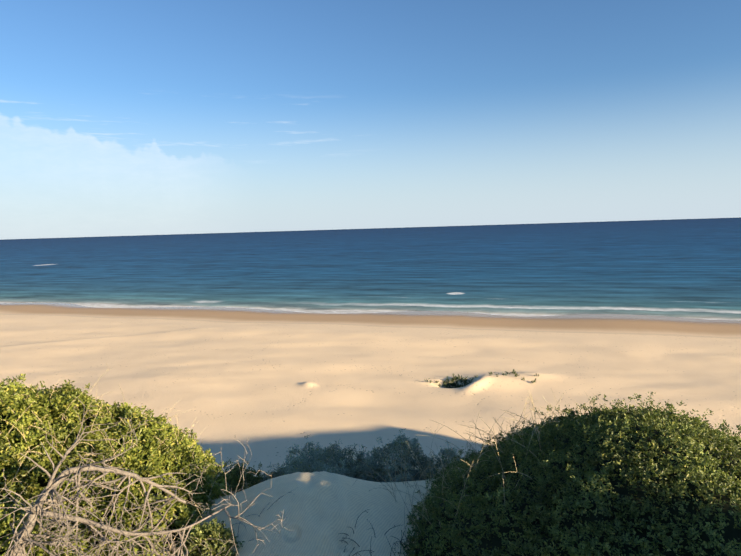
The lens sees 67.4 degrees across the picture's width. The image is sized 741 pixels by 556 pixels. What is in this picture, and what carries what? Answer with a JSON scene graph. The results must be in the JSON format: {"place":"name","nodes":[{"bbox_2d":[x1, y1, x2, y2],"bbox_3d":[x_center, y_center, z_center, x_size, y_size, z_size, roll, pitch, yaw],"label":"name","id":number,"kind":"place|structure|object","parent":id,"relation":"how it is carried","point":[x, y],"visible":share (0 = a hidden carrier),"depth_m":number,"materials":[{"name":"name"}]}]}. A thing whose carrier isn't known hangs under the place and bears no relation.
{"place":"outdoors","nodes":[
{"label":"outdoors","id":0,"kind":"place"},
{"bbox_2d":[0,302,740,555],"bbox_3d":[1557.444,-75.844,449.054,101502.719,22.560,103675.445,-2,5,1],"label":"terrain","id":1,"kind":"structure","parent":0,"point":[273,385],"depth_m":50.94,"materials":[{"name":"beige sand"}]},
{"bbox_2d":[0,374,229,555],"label":"bush leaves","id":2,"kind":"object","parent":1,"relation":"on","point":[162,459],"visible":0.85,"depth_m":5.50,"materials":[{"name":"green plant"}]},
{"bbox_2d":[0,367,260,555],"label":"bare twigs","id":3,"kind":"object","parent":1,"relation":"on","point":[111,449],"visible":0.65,"depth_m":5.62,"materials":[{"name":"brown wood"}]},
{"bbox_2d":[0,397,293,555],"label":"dead branches","id":4,"kind":"object","parent":1,"relation":"on","point":[23,533],"visible":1,"depth_m":4.07,"materials":[{"name":"wood"}]},
{"bbox_2d":[177,517,244,555],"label":"small shrub leaves","id":5,"kind":"object","parent":1,"relation":"on","point":[213,530],"visible":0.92,"depth_m":4.84,"materials":[{"name":"green plant"}]},
{"bbox_2d":[167,491,294,551],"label":"dead twigs","id":6,"kind":"object","parent":1,"relation":"on","point":[247,516],"visible":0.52,"depth_m":5.16,"materials":[{"name":"wood"}]},
{"bbox_2d":[216,457,266,494],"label":"grey shrub leaves","id":7,"kind":"object","parent":1,"relation":"on","point":[233,475],"visible":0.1,"depth_m":7.03,"materials":[{"name":"green plant"}]},
{"bbox_2d":[259,435,382,481],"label":"grey shrub leaves","id":8,"kind":"object","parent":1,"relation":"on","point":[316,461],"visible":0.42,"depth_m":7.13,"materials":[{"name":"green plant"}]},
{"bbox_2d":[339,509,436,555],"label":"grass tufts","id":9,"kind":"object","parent":1,"relation":"on","point":[386,537],"depth_m":4.92,"materials":[{"name":"green plant"}]},
{"bbox_2d":[355,428,434,481],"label":"grey shrub leaves","id":10,"kind":"object","parent":1,"relation":"on","point":[375,457],"visible":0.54,"depth_m":7.23,"materials":[{"name":"green plant"}]},
{"bbox_2d":[415,441,470,479],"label":"grey shrub leaves","id":11,"kind":"object","parent":1,"relation":"on","point":[450,452],"visible":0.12,"depth_m":7.64,"materials":[{"name":"green plant"}]},
{"bbox_2d":[346,390,559,547],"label":"bare twigs","id":12,"kind":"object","parent":1,"relation":"on","point":[423,472],"visible":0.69,"depth_m":5.63,"materials":[{"name":"brown wood"}]},
{"bbox_2d":[424,370,538,387],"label":"beach vegetation","id":13,"kind":"object","parent":1,"relation":"on","point":[448,383],"visible":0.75,"depth_m":49.00,"materials":[{"name":"green plant"}]},
{"bbox_2d":[398,392,740,555],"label":"bush leaves","id":14,"kind":"object","parent":1,"relation":"on","point":[621,481],"visible":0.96,"depth_m":4.31,"materials":[{"name":"green plant"}]},
{"bbox_2d":[464,389,680,459],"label":"bare twigs","id":15,"kind":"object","parent":1,"relation":"on","point":[538,414],"depth_m":5.96,"materials":[{"name":"brown wood"}]},
{"bbox_2d":[0,217,740,319],"bbox_3d":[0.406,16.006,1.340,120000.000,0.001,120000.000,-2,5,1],"label":"sea water","id":16,"kind":"structure","parent":0,"point":[684,268],"depth_m":215.54,"materials":[{"name":"blue liquid"}]},
{"bbox_2d":[0,0,740,239],"label":"sky","id":17,"kind":"structure","parent":0,"point":[118,117],"materials":[{"name":"blue"}]}
]}

